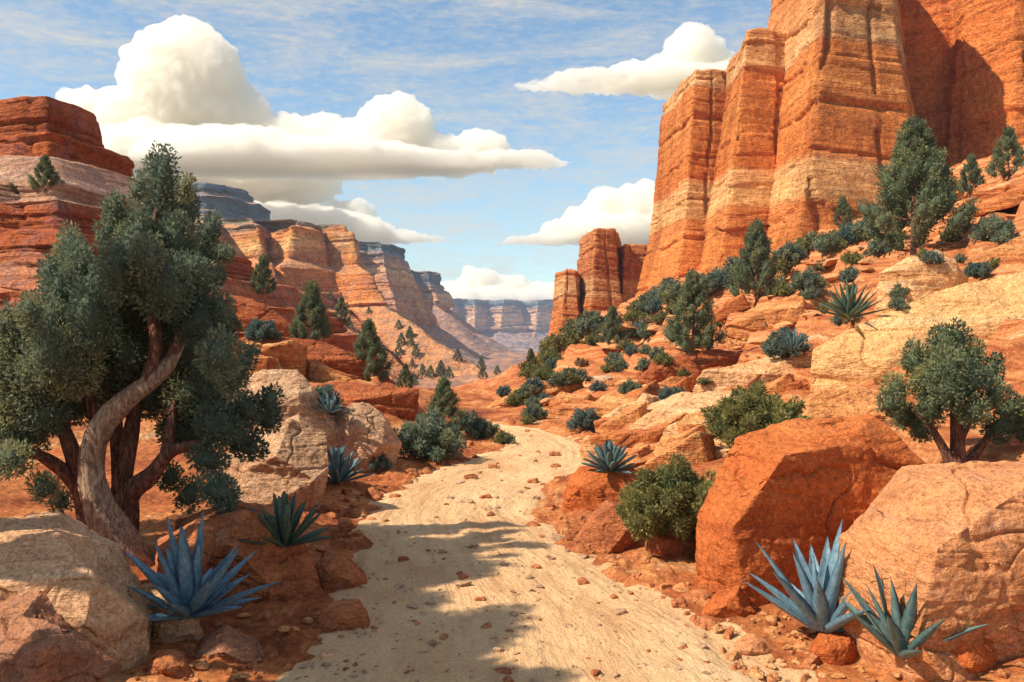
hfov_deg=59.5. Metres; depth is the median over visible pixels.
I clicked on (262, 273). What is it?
pinyon tree
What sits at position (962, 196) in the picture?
rock ledge
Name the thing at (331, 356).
rock ledge
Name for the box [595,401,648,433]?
rock ledge
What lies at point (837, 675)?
rock
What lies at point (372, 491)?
rock
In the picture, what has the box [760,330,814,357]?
shrub
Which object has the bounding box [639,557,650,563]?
rock
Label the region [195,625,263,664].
rock
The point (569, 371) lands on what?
shrub
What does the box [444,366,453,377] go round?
pinyon tree
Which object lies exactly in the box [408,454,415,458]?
rock
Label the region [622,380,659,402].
rock ledge
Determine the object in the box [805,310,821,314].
rock
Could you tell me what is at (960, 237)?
shrub
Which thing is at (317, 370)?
rock ledge
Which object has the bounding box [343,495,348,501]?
rock
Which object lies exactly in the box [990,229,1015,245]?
shrub
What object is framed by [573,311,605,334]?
shrub
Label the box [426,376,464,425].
pinyon tree
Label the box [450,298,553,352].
mesa
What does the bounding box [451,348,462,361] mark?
pinyon tree
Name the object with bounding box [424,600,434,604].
pebble
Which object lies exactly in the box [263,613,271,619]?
rock
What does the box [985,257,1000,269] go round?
shrub
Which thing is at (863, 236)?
shrub
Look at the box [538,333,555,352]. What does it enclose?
shrub
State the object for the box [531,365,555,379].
shrub
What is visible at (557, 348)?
shrub
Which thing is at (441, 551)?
pebble
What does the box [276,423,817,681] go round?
sandy path
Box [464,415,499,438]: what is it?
shrub
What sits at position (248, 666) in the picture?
rock
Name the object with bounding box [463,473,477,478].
pebble
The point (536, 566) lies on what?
pebble
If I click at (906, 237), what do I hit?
shrub
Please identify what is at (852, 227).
shrub
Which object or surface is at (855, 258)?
shrub
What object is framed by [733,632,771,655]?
rock
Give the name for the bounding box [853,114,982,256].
pinyon tree
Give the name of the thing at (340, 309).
pinyon tree
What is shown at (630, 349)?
shrub
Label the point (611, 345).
rock
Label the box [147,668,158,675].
rock
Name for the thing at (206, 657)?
rock
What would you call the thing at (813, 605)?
agave
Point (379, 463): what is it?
shrub
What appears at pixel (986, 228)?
shrub
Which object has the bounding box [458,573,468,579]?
pebble
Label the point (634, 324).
shrub
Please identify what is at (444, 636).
pebble
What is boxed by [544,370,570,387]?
shrub
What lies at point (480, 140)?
sky
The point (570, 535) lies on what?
rock
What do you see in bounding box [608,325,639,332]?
rock
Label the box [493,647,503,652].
pebble
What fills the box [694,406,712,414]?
rock ledge
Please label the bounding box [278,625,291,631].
rock
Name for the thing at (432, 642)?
pebble
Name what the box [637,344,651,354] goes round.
shrub
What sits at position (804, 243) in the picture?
shrub
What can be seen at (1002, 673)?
rock
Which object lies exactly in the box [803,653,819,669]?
rock
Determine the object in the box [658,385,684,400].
shrub
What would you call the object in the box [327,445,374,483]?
yucca
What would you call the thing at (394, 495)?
pebble
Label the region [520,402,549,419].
shrub
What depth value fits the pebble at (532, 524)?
12.64 m
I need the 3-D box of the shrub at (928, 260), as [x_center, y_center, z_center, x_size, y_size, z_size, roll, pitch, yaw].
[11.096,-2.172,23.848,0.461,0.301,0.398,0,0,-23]
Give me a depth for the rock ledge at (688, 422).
17.96 m
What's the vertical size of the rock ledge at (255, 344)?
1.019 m
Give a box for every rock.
[142,649,191,677]
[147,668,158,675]
[150,637,160,644]
[180,643,198,652]
[191,678,200,681]
[193,661,209,669]
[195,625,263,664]
[202,654,211,659]
[226,668,237,675]
[235,663,244,670]
[236,612,250,617]
[238,672,250,679]
[245,663,251,668]
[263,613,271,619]
[268,650,277,660]
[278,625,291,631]
[302,617,312,623]
[315,548,367,590]
[316,546,324,550]
[317,599,369,630]
[317,649,337,659]
[326,512,336,518]
[330,502,342,515]
[331,538,354,549]
[338,518,353,532]
[341,488,352,494]
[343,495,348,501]
[353,529,364,536]
[367,486,383,498]
[371,494,382,500]
[406,468,413,473]
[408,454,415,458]
[540,397,553,404]
[544,502,555,507]
[560,527,571,535]
[564,530,578,540]
[590,375,612,381]
[596,340,621,349]
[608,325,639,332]
[625,459,646,465]
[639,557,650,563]
[646,325,664,331]
[658,583,670,589]
[671,600,678,606]
[673,582,689,591]
[678,596,684,603]
[689,614,696,622]
[694,615,716,630]
[694,621,706,629]
[701,585,754,617]
[710,624,726,633]
[720,647,725,653]
[723,626,734,639]
[725,650,740,661]
[730,346,742,348]
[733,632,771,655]
[735,660,744,667]
[745,668,764,679]
[748,334,770,344]
[750,617,760,622]
[759,611,767,615]
[763,626,778,634]
[765,615,777,625]
[765,673,777,681]
[766,657,773,663]
[768,663,775,669]
[770,321,794,328]
[771,671,779,680]
[776,622,784,626]
[776,658,785,663]
[782,644,793,649]
[791,630,801,636]
[793,660,800,664]
[794,641,810,651]
[799,673,810,681]
[802,312,817,317]
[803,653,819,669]
[805,262,823,270]
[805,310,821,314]
[808,629,819,633]
[810,631,856,665]
[810,664,816,669]
[818,672,827,677]
[822,257,839,266]
[825,276,837,282]
[826,273,840,280]
[831,672,845,678]
[854,665,863,668]
[858,257,881,264]
[858,669,866,673]
[861,267,876,272]
[891,672,901,677]
[926,243,940,247]
[951,637,997,674]
[996,668,1010,678]
[1006,214,1015,218]
[1014,662,1023,666]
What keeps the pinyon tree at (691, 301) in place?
on the rock ledge at (698, 362)
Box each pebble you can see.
[297,662,313,668]
[312,641,322,645]
[321,661,330,666]
[355,628,366,634]
[389,493,400,497]
[395,584,404,588]
[397,556,408,561]
[404,586,412,591]
[407,603,418,608]
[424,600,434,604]
[425,639,436,644]
[438,549,446,553]
[439,633,448,639]
[454,581,471,586]
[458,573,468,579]
[459,497,473,502]
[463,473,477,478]
[466,543,477,547]
[474,596,485,600]
[479,493,490,498]
[481,622,491,628]
[484,506,493,510]
[486,511,494,515]
[488,464,499,468]
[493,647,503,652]
[496,667,511,674]
[503,675,514,681]
[509,611,518,615]
[524,574,531,578]
[526,477,537,482]
[526,521,540,526]
[531,564,540,568]
[549,451,560,455]
[549,535,563,540]
[550,463,560,467]
[564,623,571,627]
[577,577,589,584]
[579,554,588,558]
[591,669,602,676]
[609,594,617,598]
[609,672,620,677]
[615,608,626,614]
[697,643,706,648]
[730,662,738,669]
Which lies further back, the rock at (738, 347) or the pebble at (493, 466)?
the rock at (738, 347)
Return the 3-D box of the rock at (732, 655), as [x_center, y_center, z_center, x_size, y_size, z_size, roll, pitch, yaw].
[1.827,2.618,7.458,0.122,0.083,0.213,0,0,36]
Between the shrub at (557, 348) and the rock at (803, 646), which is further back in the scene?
the shrub at (557, 348)
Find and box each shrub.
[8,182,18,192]
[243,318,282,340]
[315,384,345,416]
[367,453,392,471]
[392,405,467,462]
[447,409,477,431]
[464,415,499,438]
[491,429,515,443]
[495,383,511,396]
[504,389,527,405]
[515,384,536,399]
[516,362,536,377]
[518,357,541,369]
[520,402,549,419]
[520,414,537,424]
[522,384,544,397]
[523,376,543,391]
[524,396,542,406]
[530,364,543,377]
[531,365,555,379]
[533,347,551,364]
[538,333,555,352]
[538,348,562,363]
[538,392,552,404]
[543,357,557,369]
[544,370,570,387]
[547,341,560,353]
[549,328,580,349]
[556,367,580,385]
[558,315,580,333]
[561,367,577,383]
[565,319,578,336]
[565,407,601,431]
[571,367,593,384]
[572,328,583,338]
[573,309,605,330]
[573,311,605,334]
[574,357,588,366]
[580,331,604,345]
[589,379,607,391]
[595,322,603,332]
[600,361,617,372]
[603,312,622,323]
[603,351,624,364]
[605,356,629,371]
[615,337,634,349]
[615,452,716,541]
[617,378,641,393]
[622,306,647,323]
[624,343,638,355]
[625,294,642,311]
[627,319,645,338]
[633,356,651,371]
[635,286,661,310]
[635,324,652,338]
[636,308,650,316]
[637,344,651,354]
[640,315,652,323]
[644,296,665,313]
[648,346,669,358]
[650,313,666,324]
[651,310,668,323]
[652,351,674,364]
[654,276,681,291]
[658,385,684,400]
[660,283,681,304]
[663,299,679,313]
[664,283,682,299]
[676,367,691,376]
[695,377,713,385]
[699,266,732,295]
[699,377,810,448]
[710,271,734,289]
[716,321,723,326]
[720,255,741,276]
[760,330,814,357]
[760,335,769,347]
[772,240,807,263]
[772,281,797,296]
[775,255,800,273]
[777,326,789,333]
[789,266,828,291]
[792,235,815,249]
[793,235,816,251]
[799,284,824,299]
[805,230,825,241]
[810,232,839,253]
[812,259,827,271]
[817,302,829,313]
[824,235,846,252]
[829,315,842,324]
[831,220,852,233]
[837,221,859,245]
[838,265,860,283]
[840,250,852,263]
[841,313,864,325]
[842,251,863,264]
[842,282,855,291]
[848,222,859,238]
[852,216,874,235]
[856,231,869,239]
[861,236,896,257]
[885,230,909,239]
[885,296,909,310]
[886,282,909,299]
[905,195,918,212]
[915,248,931,256]
[919,248,944,264]
[919,254,930,263]
[939,231,962,240]
[953,253,967,263]
[963,260,992,278]
[967,213,1019,242]
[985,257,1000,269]
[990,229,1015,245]
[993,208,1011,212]
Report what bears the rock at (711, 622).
on the sandy path
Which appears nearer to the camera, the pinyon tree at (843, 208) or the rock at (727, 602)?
the rock at (727, 602)
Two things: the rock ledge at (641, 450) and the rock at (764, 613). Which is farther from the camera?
the rock ledge at (641, 450)
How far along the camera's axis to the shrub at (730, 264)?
70.18 m
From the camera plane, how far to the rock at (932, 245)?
37.25 m
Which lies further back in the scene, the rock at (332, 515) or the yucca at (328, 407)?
the yucca at (328, 407)
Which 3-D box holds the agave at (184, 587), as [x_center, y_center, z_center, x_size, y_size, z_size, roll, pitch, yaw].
[-2.710,1.912,7.628,1.173,0.924,1.417,0,0,-39]
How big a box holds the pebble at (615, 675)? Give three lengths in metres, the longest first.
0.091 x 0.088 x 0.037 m
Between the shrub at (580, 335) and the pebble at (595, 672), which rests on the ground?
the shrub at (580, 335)
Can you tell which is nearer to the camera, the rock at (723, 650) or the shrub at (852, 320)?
the rock at (723, 650)
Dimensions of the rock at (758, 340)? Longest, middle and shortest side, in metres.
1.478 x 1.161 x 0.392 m
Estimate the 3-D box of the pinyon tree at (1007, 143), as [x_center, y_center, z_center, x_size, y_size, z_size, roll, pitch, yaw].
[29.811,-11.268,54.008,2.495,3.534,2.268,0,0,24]
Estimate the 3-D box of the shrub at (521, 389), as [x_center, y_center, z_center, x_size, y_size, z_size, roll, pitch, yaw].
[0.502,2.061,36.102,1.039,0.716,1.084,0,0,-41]
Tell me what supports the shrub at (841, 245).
on the ground
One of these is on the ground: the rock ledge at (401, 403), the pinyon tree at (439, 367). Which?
the rock ledge at (401, 403)
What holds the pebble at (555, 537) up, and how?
on the sandy path
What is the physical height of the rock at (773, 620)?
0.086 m
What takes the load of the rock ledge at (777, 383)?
on the ground
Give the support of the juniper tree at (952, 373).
on the ground
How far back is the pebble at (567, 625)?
8.09 m
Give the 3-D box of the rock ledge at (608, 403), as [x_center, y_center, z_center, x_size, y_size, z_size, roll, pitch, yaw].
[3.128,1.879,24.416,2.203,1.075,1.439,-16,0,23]
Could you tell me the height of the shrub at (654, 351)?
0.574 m
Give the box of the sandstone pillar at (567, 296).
[548,269,581,336]
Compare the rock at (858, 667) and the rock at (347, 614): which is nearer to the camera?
the rock at (858, 667)
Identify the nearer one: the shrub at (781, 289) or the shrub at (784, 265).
the shrub at (781, 289)
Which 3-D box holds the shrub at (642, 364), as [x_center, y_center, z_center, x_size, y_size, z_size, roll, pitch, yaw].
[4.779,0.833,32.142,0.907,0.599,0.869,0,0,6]
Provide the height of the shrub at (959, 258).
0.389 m
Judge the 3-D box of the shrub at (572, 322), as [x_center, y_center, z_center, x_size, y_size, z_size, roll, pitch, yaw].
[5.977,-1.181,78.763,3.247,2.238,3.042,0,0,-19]
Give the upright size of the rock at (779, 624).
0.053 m
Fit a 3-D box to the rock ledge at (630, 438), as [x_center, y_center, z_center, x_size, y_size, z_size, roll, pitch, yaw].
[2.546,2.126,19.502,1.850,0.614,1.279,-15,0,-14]
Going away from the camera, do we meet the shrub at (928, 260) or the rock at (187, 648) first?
the rock at (187, 648)
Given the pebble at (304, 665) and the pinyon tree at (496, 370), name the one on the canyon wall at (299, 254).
the pinyon tree at (496, 370)
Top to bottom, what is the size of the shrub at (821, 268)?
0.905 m
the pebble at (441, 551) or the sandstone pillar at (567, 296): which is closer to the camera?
the pebble at (441, 551)
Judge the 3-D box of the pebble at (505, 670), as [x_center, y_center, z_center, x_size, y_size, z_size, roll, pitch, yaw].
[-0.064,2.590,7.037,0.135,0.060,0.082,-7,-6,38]
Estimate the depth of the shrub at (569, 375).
36.07 m
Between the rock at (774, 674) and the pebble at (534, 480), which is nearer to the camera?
the rock at (774, 674)
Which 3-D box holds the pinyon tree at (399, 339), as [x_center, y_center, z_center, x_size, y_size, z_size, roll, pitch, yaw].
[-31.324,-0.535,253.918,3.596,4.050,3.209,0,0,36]
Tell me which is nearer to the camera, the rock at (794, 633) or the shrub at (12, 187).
the rock at (794, 633)
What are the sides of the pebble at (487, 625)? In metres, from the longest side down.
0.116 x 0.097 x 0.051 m
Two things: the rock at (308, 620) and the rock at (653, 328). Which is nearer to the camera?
the rock at (308, 620)
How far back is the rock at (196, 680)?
6.80 m
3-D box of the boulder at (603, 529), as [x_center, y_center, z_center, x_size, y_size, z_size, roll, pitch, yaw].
[1.253,2.500,11.626,0.976,0.894,1.060,0,0,0]
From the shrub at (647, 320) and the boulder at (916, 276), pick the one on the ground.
the shrub at (647, 320)
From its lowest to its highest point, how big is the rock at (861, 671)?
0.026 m
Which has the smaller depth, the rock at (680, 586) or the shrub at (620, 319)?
the rock at (680, 586)
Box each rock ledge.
[210,289,292,337]
[234,336,371,381]
[234,343,292,369]
[242,341,261,347]
[251,355,275,370]
[253,340,307,369]
[274,357,281,369]
[291,367,305,374]
[306,360,352,381]
[313,383,418,420]
[326,366,365,379]
[487,379,583,408]
[549,398,594,413]
[551,403,588,416]
[554,392,597,400]
[554,396,584,402]
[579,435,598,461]
[588,392,660,416]
[590,426,666,449]
[594,417,608,430]
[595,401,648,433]
[602,393,657,418]
[614,379,637,386]
[621,444,650,462]
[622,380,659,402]
[625,390,734,431]
[636,349,742,384]
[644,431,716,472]
[645,413,686,430]
[654,425,704,449]
[658,376,685,386]
[659,437,723,448]
[663,421,678,435]
[664,374,696,391]
[677,414,712,433]
[693,354,811,392]
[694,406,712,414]
[710,294,750,322]
[715,445,730,457]
[720,378,809,395]
[723,289,845,348]
[763,300,816,328]
[765,373,794,394]
[799,388,913,420]
[810,270,1023,393]
[939,191,964,217]
[966,234,1023,267]
[971,182,1023,216]
[974,185,1016,201]
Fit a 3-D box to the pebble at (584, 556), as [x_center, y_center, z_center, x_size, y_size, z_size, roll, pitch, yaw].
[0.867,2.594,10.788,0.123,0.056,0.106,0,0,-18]
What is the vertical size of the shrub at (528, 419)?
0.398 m
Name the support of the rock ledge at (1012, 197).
on the ground
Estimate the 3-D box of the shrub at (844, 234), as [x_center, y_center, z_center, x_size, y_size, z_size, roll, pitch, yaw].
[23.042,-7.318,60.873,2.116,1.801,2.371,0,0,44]
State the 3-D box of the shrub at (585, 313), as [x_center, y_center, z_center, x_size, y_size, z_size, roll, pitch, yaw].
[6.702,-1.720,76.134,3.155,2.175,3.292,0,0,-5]
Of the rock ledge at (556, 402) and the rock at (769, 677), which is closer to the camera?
the rock at (769, 677)
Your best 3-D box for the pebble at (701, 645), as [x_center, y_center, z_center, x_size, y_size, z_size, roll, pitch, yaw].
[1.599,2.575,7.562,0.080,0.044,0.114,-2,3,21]
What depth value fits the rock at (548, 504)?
13.87 m
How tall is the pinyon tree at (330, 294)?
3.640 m
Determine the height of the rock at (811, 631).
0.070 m
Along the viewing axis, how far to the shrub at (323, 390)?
17.43 m
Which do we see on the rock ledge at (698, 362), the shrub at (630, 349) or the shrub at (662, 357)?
the shrub at (662, 357)
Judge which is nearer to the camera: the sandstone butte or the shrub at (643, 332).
the shrub at (643, 332)
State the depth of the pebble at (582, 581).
9.52 m
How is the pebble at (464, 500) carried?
on the sandy path
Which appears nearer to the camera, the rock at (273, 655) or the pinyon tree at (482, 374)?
the rock at (273, 655)
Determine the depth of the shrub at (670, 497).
10.37 m
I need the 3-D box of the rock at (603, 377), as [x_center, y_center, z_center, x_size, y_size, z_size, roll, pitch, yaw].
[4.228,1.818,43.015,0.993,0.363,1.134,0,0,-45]
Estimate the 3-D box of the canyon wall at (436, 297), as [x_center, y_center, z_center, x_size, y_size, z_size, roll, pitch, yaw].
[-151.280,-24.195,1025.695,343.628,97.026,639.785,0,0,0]
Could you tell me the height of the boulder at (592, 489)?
1.055 m
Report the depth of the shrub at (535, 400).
32.89 m
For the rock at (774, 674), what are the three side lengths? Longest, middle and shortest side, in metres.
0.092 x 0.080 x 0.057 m
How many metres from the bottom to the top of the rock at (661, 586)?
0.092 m
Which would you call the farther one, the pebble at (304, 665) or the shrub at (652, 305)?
the shrub at (652, 305)
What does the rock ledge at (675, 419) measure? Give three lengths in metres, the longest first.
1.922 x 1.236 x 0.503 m
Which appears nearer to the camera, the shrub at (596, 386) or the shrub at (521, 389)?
the shrub at (596, 386)
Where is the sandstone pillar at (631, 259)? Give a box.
[618,244,647,302]
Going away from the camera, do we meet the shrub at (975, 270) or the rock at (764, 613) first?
the rock at (764, 613)
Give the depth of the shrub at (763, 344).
30.39 m
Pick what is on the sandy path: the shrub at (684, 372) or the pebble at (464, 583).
the pebble at (464, 583)
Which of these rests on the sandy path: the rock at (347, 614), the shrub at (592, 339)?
the rock at (347, 614)
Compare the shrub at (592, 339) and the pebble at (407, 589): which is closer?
the pebble at (407, 589)
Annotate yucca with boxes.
[240,491,330,547]
[312,393,345,412]
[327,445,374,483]
[581,439,636,473]
[769,326,814,351]
[813,275,891,317]
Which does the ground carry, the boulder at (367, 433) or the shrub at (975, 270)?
the boulder at (367, 433)
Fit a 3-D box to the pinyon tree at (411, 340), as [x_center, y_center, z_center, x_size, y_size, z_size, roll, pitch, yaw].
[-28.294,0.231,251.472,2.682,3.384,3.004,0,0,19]
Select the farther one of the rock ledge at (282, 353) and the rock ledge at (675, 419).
the rock ledge at (282, 353)
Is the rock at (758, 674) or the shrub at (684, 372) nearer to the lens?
the rock at (758, 674)
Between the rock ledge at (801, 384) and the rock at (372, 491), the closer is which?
the rock at (372, 491)
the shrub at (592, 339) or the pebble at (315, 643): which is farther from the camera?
the shrub at (592, 339)
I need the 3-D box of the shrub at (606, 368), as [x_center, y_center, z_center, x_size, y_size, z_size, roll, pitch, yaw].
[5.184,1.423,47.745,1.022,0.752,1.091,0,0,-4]
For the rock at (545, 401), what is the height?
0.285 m
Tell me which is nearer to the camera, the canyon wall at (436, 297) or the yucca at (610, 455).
the yucca at (610, 455)
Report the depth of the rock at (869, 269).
40.58 m
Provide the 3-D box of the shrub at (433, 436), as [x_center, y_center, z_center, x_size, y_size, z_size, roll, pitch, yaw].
[-1.808,2.015,19.250,1.910,1.309,1.818,0,0,-24]
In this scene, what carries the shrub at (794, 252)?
on the ground
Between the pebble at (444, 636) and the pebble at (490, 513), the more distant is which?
the pebble at (490, 513)
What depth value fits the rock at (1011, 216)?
38.33 m
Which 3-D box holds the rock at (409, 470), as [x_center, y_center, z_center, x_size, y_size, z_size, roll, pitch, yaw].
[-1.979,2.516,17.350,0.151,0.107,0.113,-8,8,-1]
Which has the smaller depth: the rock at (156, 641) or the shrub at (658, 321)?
the rock at (156, 641)
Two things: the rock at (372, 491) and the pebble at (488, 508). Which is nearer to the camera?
the pebble at (488, 508)
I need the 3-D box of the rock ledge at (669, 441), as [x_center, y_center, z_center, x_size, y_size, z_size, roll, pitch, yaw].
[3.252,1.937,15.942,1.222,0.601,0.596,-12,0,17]
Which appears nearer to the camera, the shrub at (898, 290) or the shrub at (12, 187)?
the shrub at (898, 290)
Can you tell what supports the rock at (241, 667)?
on the ground
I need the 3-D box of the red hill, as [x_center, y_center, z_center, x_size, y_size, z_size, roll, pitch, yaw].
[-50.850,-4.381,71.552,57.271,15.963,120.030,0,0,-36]
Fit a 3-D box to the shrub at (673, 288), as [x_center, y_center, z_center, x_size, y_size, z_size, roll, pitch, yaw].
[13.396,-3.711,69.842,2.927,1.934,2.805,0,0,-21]
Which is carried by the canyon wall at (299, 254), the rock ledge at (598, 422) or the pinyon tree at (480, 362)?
the pinyon tree at (480, 362)
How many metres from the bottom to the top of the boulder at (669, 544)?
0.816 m
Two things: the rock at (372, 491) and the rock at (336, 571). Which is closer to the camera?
the rock at (336, 571)
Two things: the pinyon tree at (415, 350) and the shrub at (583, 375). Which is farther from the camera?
the pinyon tree at (415, 350)
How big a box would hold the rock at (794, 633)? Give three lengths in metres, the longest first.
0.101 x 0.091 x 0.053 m
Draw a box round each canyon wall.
[174,182,270,220]
[194,214,479,380]
[358,241,483,363]
[410,270,514,356]
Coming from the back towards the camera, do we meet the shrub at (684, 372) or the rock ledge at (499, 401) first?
the rock ledge at (499, 401)
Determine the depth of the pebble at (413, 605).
8.79 m
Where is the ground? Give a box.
[0,145,1023,681]
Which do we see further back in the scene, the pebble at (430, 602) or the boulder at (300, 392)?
the boulder at (300, 392)
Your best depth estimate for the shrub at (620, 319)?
76.09 m
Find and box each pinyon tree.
[26,154,65,191]
[249,254,277,295]
[287,278,331,340]
[327,291,333,301]
[332,296,350,326]
[345,317,394,383]
[394,319,402,328]
[394,343,403,356]
[395,332,406,344]
[395,363,413,387]
[404,326,414,337]
[406,336,414,346]
[408,358,415,367]
[411,344,420,356]
[412,373,418,385]
[417,364,426,376]
[425,365,436,377]
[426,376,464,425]
[436,363,444,375]
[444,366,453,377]
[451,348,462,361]
[475,357,486,368]
[477,365,487,378]
[493,365,501,374]
[522,348,535,367]
[598,305,629,344]
[660,268,727,357]
[722,217,787,304]
[833,195,855,225]
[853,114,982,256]
[956,153,985,196]
[984,125,1023,180]
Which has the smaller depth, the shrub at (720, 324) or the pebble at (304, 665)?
the pebble at (304, 665)
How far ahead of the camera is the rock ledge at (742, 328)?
38.47 m
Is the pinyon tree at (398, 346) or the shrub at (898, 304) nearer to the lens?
the shrub at (898, 304)
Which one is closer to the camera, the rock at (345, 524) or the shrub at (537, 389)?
the rock at (345, 524)
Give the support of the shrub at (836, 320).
on the ground
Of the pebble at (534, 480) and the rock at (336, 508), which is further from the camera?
the pebble at (534, 480)
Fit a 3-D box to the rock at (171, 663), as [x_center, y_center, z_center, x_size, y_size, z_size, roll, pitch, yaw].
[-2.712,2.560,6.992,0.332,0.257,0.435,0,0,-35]
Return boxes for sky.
[0,0,771,300]
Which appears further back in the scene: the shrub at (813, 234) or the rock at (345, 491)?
the shrub at (813, 234)
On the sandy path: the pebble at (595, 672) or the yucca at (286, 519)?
the pebble at (595, 672)
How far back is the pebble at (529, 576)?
9.70 m
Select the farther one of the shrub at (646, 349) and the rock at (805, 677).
the shrub at (646, 349)
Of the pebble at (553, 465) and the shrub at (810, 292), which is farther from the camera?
the shrub at (810, 292)
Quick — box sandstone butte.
[577,228,622,314]
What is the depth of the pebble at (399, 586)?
9.51 m
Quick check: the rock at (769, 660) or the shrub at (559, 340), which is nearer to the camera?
the rock at (769, 660)
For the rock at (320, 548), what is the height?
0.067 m
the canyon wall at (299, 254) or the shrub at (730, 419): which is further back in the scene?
the canyon wall at (299, 254)
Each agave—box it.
[123,509,281,621]
[742,519,872,632]
[838,564,990,659]
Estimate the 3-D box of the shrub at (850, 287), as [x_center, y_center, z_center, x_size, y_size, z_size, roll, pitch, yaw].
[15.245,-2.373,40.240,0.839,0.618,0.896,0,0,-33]
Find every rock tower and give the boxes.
[635,69,725,296]
[699,28,788,274]
[767,0,920,250]
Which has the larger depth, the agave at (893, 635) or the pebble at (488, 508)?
the pebble at (488, 508)
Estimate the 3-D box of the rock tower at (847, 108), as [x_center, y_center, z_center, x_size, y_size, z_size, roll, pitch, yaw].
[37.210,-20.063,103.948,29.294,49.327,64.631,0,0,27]
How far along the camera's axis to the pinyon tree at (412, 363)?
243.50 m
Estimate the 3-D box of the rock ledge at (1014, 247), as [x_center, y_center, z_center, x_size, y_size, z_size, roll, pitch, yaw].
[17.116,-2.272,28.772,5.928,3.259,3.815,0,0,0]
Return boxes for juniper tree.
[0,139,287,566]
[875,317,1023,463]
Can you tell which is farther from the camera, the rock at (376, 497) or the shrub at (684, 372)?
the shrub at (684, 372)
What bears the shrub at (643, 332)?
on the ground
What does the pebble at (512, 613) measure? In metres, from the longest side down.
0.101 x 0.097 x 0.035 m
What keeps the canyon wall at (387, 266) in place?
on the ground
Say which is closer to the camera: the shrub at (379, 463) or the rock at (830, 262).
the shrub at (379, 463)
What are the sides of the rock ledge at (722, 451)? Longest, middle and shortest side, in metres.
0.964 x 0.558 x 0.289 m
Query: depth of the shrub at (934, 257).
23.73 m
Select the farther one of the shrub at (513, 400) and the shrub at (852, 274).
the shrub at (852, 274)
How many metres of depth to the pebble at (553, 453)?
20.34 m
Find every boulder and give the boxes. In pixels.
[0,511,154,671]
[0,590,117,681]
[143,583,203,642]
[155,502,323,603]
[219,415,328,510]
[227,369,338,460]
[333,402,401,472]
[562,462,638,511]
[572,500,641,553]
[645,530,695,556]
[695,414,926,608]
[836,460,1023,681]
[875,249,967,315]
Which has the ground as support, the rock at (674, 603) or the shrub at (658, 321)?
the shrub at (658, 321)
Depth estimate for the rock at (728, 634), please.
7.89 m
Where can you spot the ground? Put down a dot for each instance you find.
(472, 391)
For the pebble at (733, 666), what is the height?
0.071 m
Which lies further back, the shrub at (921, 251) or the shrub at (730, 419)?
the shrub at (921, 251)
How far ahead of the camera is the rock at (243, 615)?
8.25 m
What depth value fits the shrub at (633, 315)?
72.69 m
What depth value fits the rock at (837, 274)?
45.49 m
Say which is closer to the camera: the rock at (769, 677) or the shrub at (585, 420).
the rock at (769, 677)
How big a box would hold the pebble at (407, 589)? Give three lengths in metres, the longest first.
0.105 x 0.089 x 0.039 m
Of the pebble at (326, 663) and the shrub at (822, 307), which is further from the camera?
the shrub at (822, 307)
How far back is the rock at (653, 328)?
60.42 m
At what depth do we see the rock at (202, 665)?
6.99 m
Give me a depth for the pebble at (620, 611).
8.43 m
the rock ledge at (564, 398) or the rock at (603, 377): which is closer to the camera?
the rock ledge at (564, 398)
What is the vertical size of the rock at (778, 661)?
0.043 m
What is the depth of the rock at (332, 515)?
13.01 m
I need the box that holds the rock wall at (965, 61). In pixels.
[898,0,1023,168]
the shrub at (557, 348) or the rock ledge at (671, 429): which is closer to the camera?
the rock ledge at (671, 429)
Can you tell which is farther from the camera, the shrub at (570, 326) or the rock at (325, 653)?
the shrub at (570, 326)
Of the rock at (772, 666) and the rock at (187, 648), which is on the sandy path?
the rock at (772, 666)
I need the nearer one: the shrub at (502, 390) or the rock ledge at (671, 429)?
the rock ledge at (671, 429)
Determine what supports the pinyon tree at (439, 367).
on the canyon wall at (299, 254)
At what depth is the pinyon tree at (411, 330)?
256.13 m
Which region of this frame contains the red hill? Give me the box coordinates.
[0,96,394,384]
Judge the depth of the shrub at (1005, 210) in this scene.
41.97 m
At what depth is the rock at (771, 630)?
7.88 m
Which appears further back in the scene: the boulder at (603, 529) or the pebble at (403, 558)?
the boulder at (603, 529)
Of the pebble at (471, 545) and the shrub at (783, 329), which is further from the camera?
the shrub at (783, 329)
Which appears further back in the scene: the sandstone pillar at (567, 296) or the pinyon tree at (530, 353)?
the sandstone pillar at (567, 296)
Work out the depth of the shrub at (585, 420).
24.23 m
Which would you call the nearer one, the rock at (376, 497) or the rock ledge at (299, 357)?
the rock at (376, 497)
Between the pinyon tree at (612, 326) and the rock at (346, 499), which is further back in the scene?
the pinyon tree at (612, 326)
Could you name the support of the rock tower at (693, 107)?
on the ground
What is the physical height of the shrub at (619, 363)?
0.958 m
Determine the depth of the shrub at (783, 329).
34.70 m
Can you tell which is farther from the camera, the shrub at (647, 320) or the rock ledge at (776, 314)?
the shrub at (647, 320)
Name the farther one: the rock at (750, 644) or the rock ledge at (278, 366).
the rock ledge at (278, 366)
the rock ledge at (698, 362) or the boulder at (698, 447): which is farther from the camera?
the rock ledge at (698, 362)
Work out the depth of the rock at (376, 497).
14.70 m
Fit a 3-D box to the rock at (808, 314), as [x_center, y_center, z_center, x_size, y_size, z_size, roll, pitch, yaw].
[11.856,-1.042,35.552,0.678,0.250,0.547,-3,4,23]
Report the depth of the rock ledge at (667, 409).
20.49 m
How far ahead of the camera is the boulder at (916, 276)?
23.80 m
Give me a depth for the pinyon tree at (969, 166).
55.10 m
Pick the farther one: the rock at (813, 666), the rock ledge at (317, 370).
the rock ledge at (317, 370)

